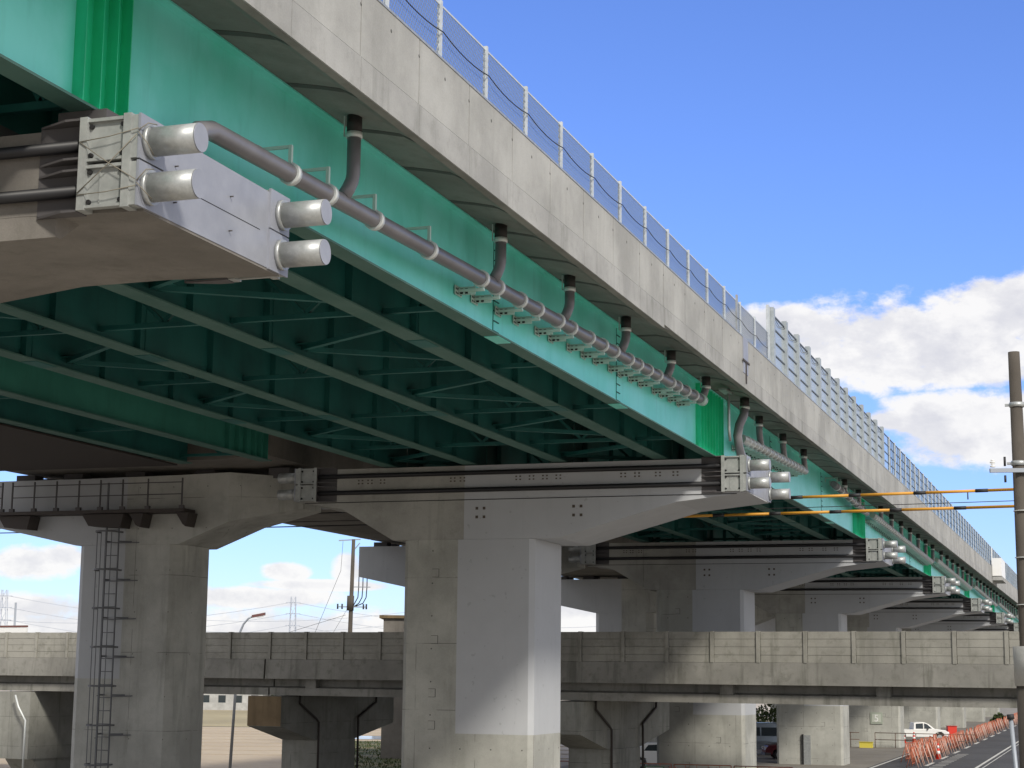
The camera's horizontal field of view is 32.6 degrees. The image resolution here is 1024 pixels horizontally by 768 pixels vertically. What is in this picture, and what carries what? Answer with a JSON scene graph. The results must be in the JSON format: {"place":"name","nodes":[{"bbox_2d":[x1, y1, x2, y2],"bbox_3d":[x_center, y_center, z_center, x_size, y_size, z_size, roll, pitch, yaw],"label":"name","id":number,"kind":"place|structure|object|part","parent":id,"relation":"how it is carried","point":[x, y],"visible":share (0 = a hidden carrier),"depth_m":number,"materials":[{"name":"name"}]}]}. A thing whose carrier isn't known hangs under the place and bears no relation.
{"place":"outdoors","nodes":[
{"label":"outdoors","id":0,"kind":"place"},
{"bbox_2d":[0,467,320,767],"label":"second viaduct pier","id":1,"kind":"structure","parent":0,"point":[157,715],"depth_m":54.87,"materials":[{"name":"concrete"}]},
{"bbox_2d":[0,478,197,530],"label":"walkway","id":2,"kind":"structure","parent":1,"relation":"attached to","point":[121,517],"depth_m":55.08,"materials":[{"name":"grey metal"}]},
{"bbox_2d":[84,484,138,767],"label":"caged ladder","id":3,"kind":"object","parent":1,"relation":"attached to","point":[104,685],"visible":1,"depth_m":54.37,"materials":[{"name":"grey metal"}]},
{"bbox_2d":[0,356,640,578],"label":"second viaduct","id":4,"kind":"object","parent":1,"relation":"on","point":[55,425],"visible":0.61,"depth_m":49.34,"materials":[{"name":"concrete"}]},
{"bbox_2d":[0,727,380,767],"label":"field","id":5,"kind":"structure","parent":0,"point":[267,759],"depth_m":116.55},
{"bbox_2d":[10,603,16,690],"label":"mast","id":6,"kind":"object","parent":5,"relation":"on","point":[15,608],"visible":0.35,"depth_m":118.93,"materials":[{"name":"grey metal"}]},
{"bbox_2d":[0,625,27,632],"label":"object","id":7,"kind":"object","parent":5,"relation":"on","point":[15,628],"visible":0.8,"depth_m":87.30,"materials":[{"name":"white paint"}]},
{"bbox_2d":[0,691,73,767],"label":"portal pier","id":8,"kind":"structure","parent":5,"relation":"on","point":[35,729],"depth_m":78.51,"materials":[{"name":"concrete"}]},
{"bbox_2d":[228,613,265,767],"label":"street lamp","id":9,"kind":"object","parent":5,"relation":"on","point":[234,705],"visible":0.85,"depth_m":93.27,"materials":[{"name":"metal"},{"name":"glass"}]},
{"bbox_2d":[202,728,568,758],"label":"furrow ridge","id":10,"kind":"structure","parent":5,"relation":"on","point":[268,746],"depth_m":126.98,"materials":[{"name":"beige"}]},
{"bbox_2d":[0,590,403,631],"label":"pylon","id":11,"kind":"object","parent":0,"point":[6,598],"visible":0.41,"depth_m":894.90,"materials":[{"name":"grey metal"}]},
{"bbox_2d":[203,702,247,709],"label":"garden wall","id":12,"kind":"structure","parent":0,"point":[220,706],"depth_m":236.00,"materials":[{"name":"concrete"}]},
{"bbox_2d":[203,694,268,702],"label":"house","id":13,"kind":"structure","parent":0,"point":[220,698],"depth_m":242.06,"materials":[{"name":"white"}]},
{"bbox_2d":[203,695,209,701],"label":"window","id":14,"kind":"structure","parent":13,"relation":"in","point":[206,697],"depth_m":242.01,"materials":[{"name":"grey glass"}]},
{"bbox_2d":[218,695,225,702],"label":"window","id":15,"kind":"structure","parent":13,"relation":"in","point":[221,698],"depth_m":242.01,"materials":[{"name":"grey glass"}]},
{"bbox_2d":[236,695,241,702],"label":"window","id":16,"kind":"structure","parent":13,"relation":"in","point":[239,697],"depth_m":242.01,"materials":[{"name":"grey glass"}]},
{"bbox_2d":[247,695,393,767],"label":"ramp pier","id":17,"kind":"structure","parent":0,"point":[317,731],"depth_m":74.67,"materials":[{"name":"concrete"}]},
{"bbox_2d":[0,631,1019,707],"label":"concrete ramp","id":18,"kind":"structure","parent":17,"relation":"on","point":[974,669],"depth_m":64.73,"materials":[{"name":"grey concrete"}]},
{"bbox_2d":[355,736,380,738],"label":"water","id":19,"kind":"structure","parent":0,"point":[369,737],"depth_m":139.64,"materials":[{"name":"grey liquid"}]},
{"bbox_2d":[354,741,400,767],"bbox_3d":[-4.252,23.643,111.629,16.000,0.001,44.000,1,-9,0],"label":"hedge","id":20,"kind":"object","parent":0,"point":[375,756],"depth_m":105.74,"materials":[{"name":"green plant"}]},
{"bbox_2d":[291,539,369,631],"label":"cable pole","id":21,"kind":"object","parent":20,"relation":"on","point":[350,606],"visible":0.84,"depth_m":119.15,"materials":[{"name":"concrete"}]},
{"bbox_2d":[379,615,403,758],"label":"utility building","id":22,"kind":"structure","parent":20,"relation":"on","point":[391,740],"depth_m":106.01,"materials":[{"name":"concrete"}]},
{"bbox_2d":[354,740,400,767],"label":"grass","id":23,"kind":"structure","parent":0,"point":[372,763],"depth_m":104.34,"materials":[{"name":"green plant"}]},
{"bbox_2d":[0,690,769,765],"bbox_3d":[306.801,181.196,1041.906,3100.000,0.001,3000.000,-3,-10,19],"label":"ground","id":24,"kind":"structure","parent":0,"point":[564,752],"depth_m":120.66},
{"bbox_2d":[0,108,331,302],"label":"viaduct pier","id":25,"kind":"structure","parent":24,"relation":"on","point":[198,216],"depth_m":19.03,"materials":[{"name":"concrete"}]},
{"bbox_2d":[76,122,156,198],"bbox_3d":[-4.106,-2.304,18.076,0.832,0.821,0.171,0,-9,6],"label":"tie cord","id":26,"kind":"object","parent":25,"relation":"attached to","point":[112,159],"visible":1,"depth_m":18.05,"materials":[{"name":"brown plastic"}]},
{"bbox_2d":[358,542,584,586],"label":"second viaduct pier","id":27,"kind":"structure","parent":24,"relation":"on","point":[382,562],"depth_m":84.37,"materials":[{"name":"grey concrete"}]},
{"bbox_2d":[277,455,790,767],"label":"viaduct pier","id":28,"kind":"structure","parent":24,"relation":"on","point":[482,652],"depth_m":49.79,"materials":[{"name":"concrete"}]},
{"bbox_2d":[0,0,1018,622],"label":"highway viaduct","id":29,"kind":"object","parent":28,"relation":"on","point":[374,348],"visible":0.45,"depth_m":32.52,"materials":[{"name":"concrete"}]},
{"bbox_2d":[193,114,710,406],"bbox_3d":[0.524,-1.324,32.960,0.653,2.018,27.086,-3,-10,19],"label":"drain pipe","id":30,"kind":"object","parent":29,"relation":"attached to","point":[290,172],"visible":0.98,"depth_m":29.50,"materials":[{"name":"grey"}]},
{"bbox_2d":[381,0,769,359],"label":"fence","id":31,"kind":"object","parent":29,"relation":"on","point":[561,161],"visible":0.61,"depth_m":31.91,"materials":[{"name":"metal"}]},
{"bbox_2d":[406,0,766,347],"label":"loose cable","id":32,"kind":"object","parent":31,"relation":"attached to","point":[566,152],"visible":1,"depth_m":30.99,"materials":[{"name":"black plastic"}]},
{"bbox_2d":[718,388,808,476],"bbox_3d":[7.799,2.072,53.633,0.934,1.804,14.604,-3,-10,19],"label":"drain pipe","id":33,"kind":"object","parent":29,"relation":"attached to","point":[778,460],"visible":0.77,"depth_m":52.26,"materials":[{"name":"metal"}]},
{"bbox_2d":[766,304,884,465],"bbox_3d":[11.590,0.632,62.466,0.200,1.755,26.080,-3,-10,19],"label":"noise barrier","id":34,"kind":"object","parent":29,"relation":"on","point":[795,361],"visible":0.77,"depth_m":58.58,"materials":[{"name":"metal"}]},
{"bbox_2d":[825,477,868,515],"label":"drain pipe","id":35,"kind":"object","parent":29,"relation":"attached to","point":[841,487],"visible":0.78,"depth_m":69.03,"materials":[{"name":"silver metal"}]},
{"bbox_2d":[865,506,934,564],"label":"drain pipe","id":36,"kind":"object","parent":29,"relation":"attached to","point":[913,551],"visible":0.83,"depth_m":86.97,"materials":[{"name":"metal"}]},
{"bbox_2d":[884,433,1016,588],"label":"noise barrier","id":37,"kind":"object","parent":29,"relation":"on","point":[950,520],"visible":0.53,"depth_m":100.23,"materials":[{"name":"metal"}]},
{"bbox_2d":[931,551,972,590],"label":"drain pipe","id":38,"kind":"object","parent":29,"relation":"attached to","point":[941,567],"visible":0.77,"depth_m":114.45,"materials":[{"name":"metal"}]},
{"bbox_2d":[969,577,997,606],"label":"drain pipe","id":39,"kind":"object","parent":29,"relation":"attached to","point":[979,589],"visible":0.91,"depth_m":143.64,"materials":[{"name":"metal"}]},
{"bbox_2d":[991,548,1005,583],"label":"equipment box","id":40,"kind":"object","parent":29,"relation":"attached to","point":[998,570],"visible":1,"depth_m":138.13,"materials":[{"name":"white paint"}]},
{"bbox_2d":[995,595,1015,617],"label":"drain pipe","id":41,"kind":"object","parent":29,"relation":"attached to","point":[1007,606],"visible":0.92,"depth_m":171.37,"materials":[{"name":"metal"}]},
{"bbox_2d":[561,576,656,757],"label":"second viaduct pier","id":42,"kind":"structure","parent":24,"relation":"on","point":[621,603],"depth_m":111.11,"materials":[{"name":"grey concrete"}]},
{"bbox_2d":[568,538,905,767],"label":"viaduct pier","id":43,"kind":"structure","parent":24,"relation":"on","point":[705,586],"depth_m":77.51,"materials":[{"name":"concrete"}]},
{"bbox_2d":[755,606,774,625],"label":"second viaduct pier","id":44,"kind":"structure","parent":24,"relation":"on","point":[761,616],"depth_m":138.04,"materials":[{"name":"grey concrete"}]},
{"bbox_2d":[755,619,776,721],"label":"second viaduct pier","id":45,"kind":"structure","parent":24,"relation":"on","point":[768,626],"depth_m":167.59,"materials":[{"name":"grey concrete"}]},
{"bbox_2d":[756,704,776,721],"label":"shrub","id":46,"kind":"object","parent":24,"relation":"on","point":[768,713],"visible":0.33,"depth_m":161.68,"materials":[{"name":"green plant"}]},
{"bbox_2d":[755,576,959,764],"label":"viaduct pier","id":47,"kind":"structure","parent":24,"relation":"on","point":[825,605],"depth_m":104.70,"materials":[{"name":"concrete"}]},
{"bbox_2d":[802,734,810,764],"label":"cable duct","id":48,"kind":"object","parent":47,"relation":"attached to","point":[806,749],"visible":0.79,"depth_m":104.06,"materials":[{"name":"metal"}]},
{"bbox_2d":[847,598,991,747],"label":"viaduct pier","id":49,"kind":"structure","parent":24,"relation":"on","point":[914,613],"depth_m":131.92,"materials":[{"name":"concrete"}]},
{"bbox_2d":[870,712,882,723],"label":"number board","id":50,"kind":"object","parent":49,"relation":"attached to","point":[876,717],"visible":1,"depth_m":131.65,"materials":[{"name":"grey metal"}]},
{"bbox_2d":[902,612,1012,732],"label":"viaduct pier","id":51,"kind":"structure","parent":24,"relation":"on","point":[930,716],"depth_m":159.08,"materials":[{"name":"concrete"}]},
{"bbox_2d":[966,707,984,721],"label":"viaduct pier","id":52,"kind":"structure","parent":24,"relation":"on","point":[973,714],"depth_m":213.63,"materials":[{"name":"concrete"}]},
{"bbox_2d":[940,622,1018,727],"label":"viaduct pier","id":53,"kind":"structure","parent":24,"relation":"on","point":[952,716],"depth_m":186.25,"materials":[{"name":"concrete"}]},
{"bbox_2d":[985,708,999,716],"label":"viaduct pier","id":54,"kind":"structure","parent":24,"relation":"on","point":[990,712],"depth_m":241.04,"materials":[{"name":"concrete"}]},
{"bbox_2d":[990,712,1007,723],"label":"shrub","id":55,"kind":"object","parent":24,"relation":"on","point":[998,715],"visible":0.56,"depth_m":201.33,"materials":[{"name":"green plant"}]},
{"bbox_2d":[989,351,1023,645],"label":"utility pole","id":56,"kind":"object","parent":24,"relation":"on","point":[1015,405],"visible":0.98,"depth_m":30.08,"materials":[{"name":"concrete"}]},
{"bbox_2d":[1007,714,1017,767],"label":"slim post","id":57,"kind":"object","parent":24,"relation":"on","point":[1010,717],"visible":1,"depth_m":42.15,"materials":[{"name":"grey metal"}]},
{"bbox_2d":[1013,646,1023,767],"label":"concrete post","id":58,"kind":"object","parent":24,"relation":"on","point":[1018,655],"visible":1,"depth_m":23.55,"materials":[{"name":"grey concrete"}]},
{"bbox_2d":[202,710,769,726],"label":"straw field","id":59,"kind":"structure","parent":0,"point":[223,718],"depth_m":192.41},
{"bbox_2d":[0,505,1013,533],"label":"power cable","id":60,"kind":"object","parent":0,"point":[863,510],"visible":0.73,"depth_m":54.91,"materials":[{"name":"black plastic"}]},
{"bbox_2d":[0,0,1023,632],"label":"sky","id":61,"kind":"structure","parent":0,"point":[853,170],"materials":[{"name":"blue"}]},
{"bbox_2d":[299,493,1013,521],"bbox_3d":[-5.050,4.548,61.219,62.255,0.457,0.037,-3,-10,21],"label":"thin wire","id":62,"kind":"object","parent":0,"point":[775,508],"visible":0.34,"depth_m":55.28,"materials":[{"name":"black"}]},
{"bbox_2d":[318,488,1012,513],"bbox_3d":[-5.045,4.257,60.256,62.255,0.385,0.110,-3,-10,21],"label":"power cable","id":63,"kind":"object","parent":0,"point":[903,493],"visible":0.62,"depth_m":53.72,"materials":[{"name":"orange plastic"}]},
{"bbox_2d":[560,708,1016,767],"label":"gravel lot","id":64,"kind":"structure","parent":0,"point":[864,757],"depth_m":115.81,"materials":[{"name":"grey gravel"}]},
{"bbox_2d":[560,700,668,767],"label":"ramp pier","id":65,"kind":"structure","parent":64,"relation":"on","point":[605,734],"depth_m":68.71,"materials":[{"name":"concrete"}]},
{"bbox_2d":[640,742,656,767],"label":"parked car","id":66,"kind":"object","parent":64,"relation":"on","point":[650,752],"visible":0.11,"depth_m":97.96,"materials":[{"name":"white paint"}]},
{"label":"window","id":67,"kind":"part","parent":66,"relation":"part of","materials":[{"name":"black glass"}]},
{"bbox_2d":[640,763,671,767],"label":"barricade","id":68,"kind":"object","parent":64,"relation":"on","point":[658,763],"visible":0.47,"depth_m":73.35,"materials":[{"name":"brown"}]},
{"bbox_2d":[644,766,663,767],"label":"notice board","id":69,"kind":"object","parent":68,"relation":"attached to","point":[653,766],"visible":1,"depth_m":73.20,"materials":[{"name":"grey"}]},
{"bbox_2d":[674,764,731,767],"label":"barricade","id":70,"kind":"object","parent":64,"relation":"on","point":[701,765],"visible":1,"depth_m":72.73,"materials":[{"name":"brown"}]},
{"bbox_2d":[734,766,792,767],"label":"barricade","id":71,"kind":"object","parent":64,"relation":"on","point":[762,766],"visible":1,"depth_m":71.83,"materials":[{"name":"brown"}]},
{"bbox_2d":[756,722,776,748],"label":"van","id":72,"kind":"object","parent":64,"relation":"on","point":[766,732],"visible":0.04,"depth_m":116.82,"materials":[{"name":"silver metal"}]},
{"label":"window","id":73,"kind":"part","parent":72,"relation":"part of","materials":[{"name":"black glass"}]},
{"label":"window","id":74,"kind":"part","parent":72,"relation":"part of","materials":[{"name":"black glass"}]},
{"bbox_2d":[761,743,776,758],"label":"parked car","id":75,"kind":"object","parent":64,"relation":"on","point":[769,749],"visible":0.27,"depth_m":110.28,"materials":[{"name":"red paint"}]},
{"bbox_2d":[859,741,872,747],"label":"yellow box","id":76,"kind":"object","parent":64,"relation":"on","point":[862,744],"visible":1,"depth_m":129.95,"materials":[{"name":"yellow plastic"}]},
{"bbox_2d":[849,732,971,748],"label":"pipe railing","id":77,"kind":"object","parent":64,"relation":"on","point":[906,740],"visible":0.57,"depth_m":129.87,"materials":[{"name":"brown"}]},
{"bbox_2d":[904,722,949,738],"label":"pickup truck","id":78,"kind":"object","parent":64,"relation":"on","point":[922,727],"visible":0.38,"depth_m":145.31,"materials":[{"name":"white paint"}]},
{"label":"window","id":79,"kind":"part","parent":78,"relation":"part of","materials":[{"name":"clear glass"}]},
{"bbox_2d":[868,720,1019,767],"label":"road","id":80,"kind":"structure","parent":0,"point":[981,752],"depth_m":116.52,"materials":[{"name":"grey asphalt"}]},
{"bbox_2d":[901,742,916,761],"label":"barricade","id":81,"kind":"object","parent":80,"relation":"on","point":[906,748],"visible":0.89,"depth_m":107.22,"materials":[{"name":"brown"}]},
{"bbox_2d":[906,746,921,767],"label":"barricade","id":82,"kind":"object","parent":80,"relation":"on","point":[912,754],"visible":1,"depth_m":101.22,"materials":[{"name":"brown"}]},
{"bbox_2d":[910,740,923,759],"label":"barricade","id":83,"kind":"object","parent":80,"relation":"on","point":[916,743],"visible":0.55,"depth_m":112.00,"materials":[{"name":"brown"}]},
{"bbox_2d":[912,745,924,765],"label":"barricade","id":84,"kind":"object","parent":80,"relation":"on","point":[917,750],"visible":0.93,"depth_m":103.02,"materials":[{"name":"brown"}]},
{"bbox_2d":[919,743,928,762],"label":"barricade","id":85,"kind":"object","parent":80,"relation":"on","point":[922,747],"visible":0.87,"depth_m":105.13,"materials":[{"name":"brown"}]},
{"bbox_2d":[921,742,932,762],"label":"barricade","id":86,"kind":"object","parent":80,"relation":"on","point":[926,747],"visible":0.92,"depth_m":107.32,"materials":[{"name":"brown"}]},
{"bbox_2d":[923,737,932,751],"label":"barricade","id":87,"kind":"object","parent":80,"relation":"on","point":[930,740],"visible":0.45,"depth_m":118.39,"materials":[{"name":"brown"}]},
{"bbox_2d":[924,741,934,759],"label":"barricade","id":88,"kind":"object","parent":80,"relation":"on","point":[928,743],"visible":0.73,"depth_m":110.68,"materials":[{"name":"brown"}]},
{"bbox_2d":[930,740,939,758],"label":"barricade","id":89,"kind":"object","parent":80,"relation":"on","point":[934,746],"visible":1,"depth_m":112.16,"materials":[{"name":"brown"}]},
{"bbox_2d":[936,743,940,758],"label":"traffic cone","id":90,"kind":"object","parent":80,"relation":"on","point":[938,750],"visible":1,"depth_m":112.34,"materials":[{"name":"red plastic"}]},
{"bbox_2d":[931,739,945,757],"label":"barricade","id":91,"kind":"object","parent":80,"relation":"on","point":[939,746],"visible":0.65,"depth_m":114.92,"materials":[{"name":"brown"}]},
{"bbox_2d":[937,737,946,755],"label":"barricade","id":92,"kind":"object","parent":80,"relation":"on","point":[941,751],"visible":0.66,"depth_m":117.27,"materials":[{"name":"brown"}]},
{"bbox_2d":[870,725,1018,767],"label":"road marking","id":93,"kind":"object","parent":80,"relation":"on","point":[959,755],"visible":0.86,"depth_m":114.26,"materials":[{"name":"paint"}]},
{"bbox_2d":[940,736,949,753],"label":"barricade","id":94,"kind":"object","parent":80,"relation":"on","point":[943,738],"visible":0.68,"depth_m":119.10,"materials":[{"name":"brown"}]},
{"bbox_2d":[940,735,951,753],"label":"barricade","id":95,"kind":"object","parent":80,"relation":"on","point":[946,739],"visible":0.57,"depth_m":121.64,"materials":[{"name":"brown"}]},
{"bbox_2d":[946,726,956,739],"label":"red container","id":96,"kind":"object","parent":80,"relation":"on","point":[951,729],"visible":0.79,"depth_m":147.29,"materials":[{"name":"red"}]},
{"bbox_2d":[949,734,959,750],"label":"barricade","id":97,"kind":"object","parent":80,"relation":"on","point":[953,739],"visible":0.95,"depth_m":125.49,"materials":[{"name":"brown"}]},
{"bbox_2d":[953,733,962,748],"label":"barricade","id":98,"kind":"object","parent":80,"relation":"on","point":[957,736],"visible":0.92,"depth_m":127.99,"materials":[{"name":"brown"}]},
{"bbox_2d":[956,732,964,748],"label":"barricade","id":99,"kind":"object","parent":80,"relation":"on","point":[958,740],"visible":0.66,"depth_m":130.07,"materials":[{"name":"brown"}]},
{"bbox_2d":[960,730,968,745],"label":"barricade","id":100,"kind":"object","parent":80,"relation":"on","point":[961,731],"visible":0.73,"depth_m":134.53,"materials":[{"name":"brown"}]},
{"bbox_2d":[972,726,979,740],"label":"barricade","id":101,"kind":"object","parent":80,"relation":"on","point":[974,730],"visible":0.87,"depth_m":145.58,"materials":[{"name":"brown"}]},
{"bbox_2d":[976,726,982,739],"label":"barricade","id":102,"kind":"object","parent":80,"relation":"on","point":[977,729],"visible":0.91,"depth_m":147.27,"materials":[{"name":"orange"}]},
{"bbox_2d":[987,721,996,733],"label":"barricade","id":103,"kind":"object","parent":80,"relation":"on","point":[992,723],"visible":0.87,"depth_m":164.97,"materials":[{"name":"orange"}]}
]}

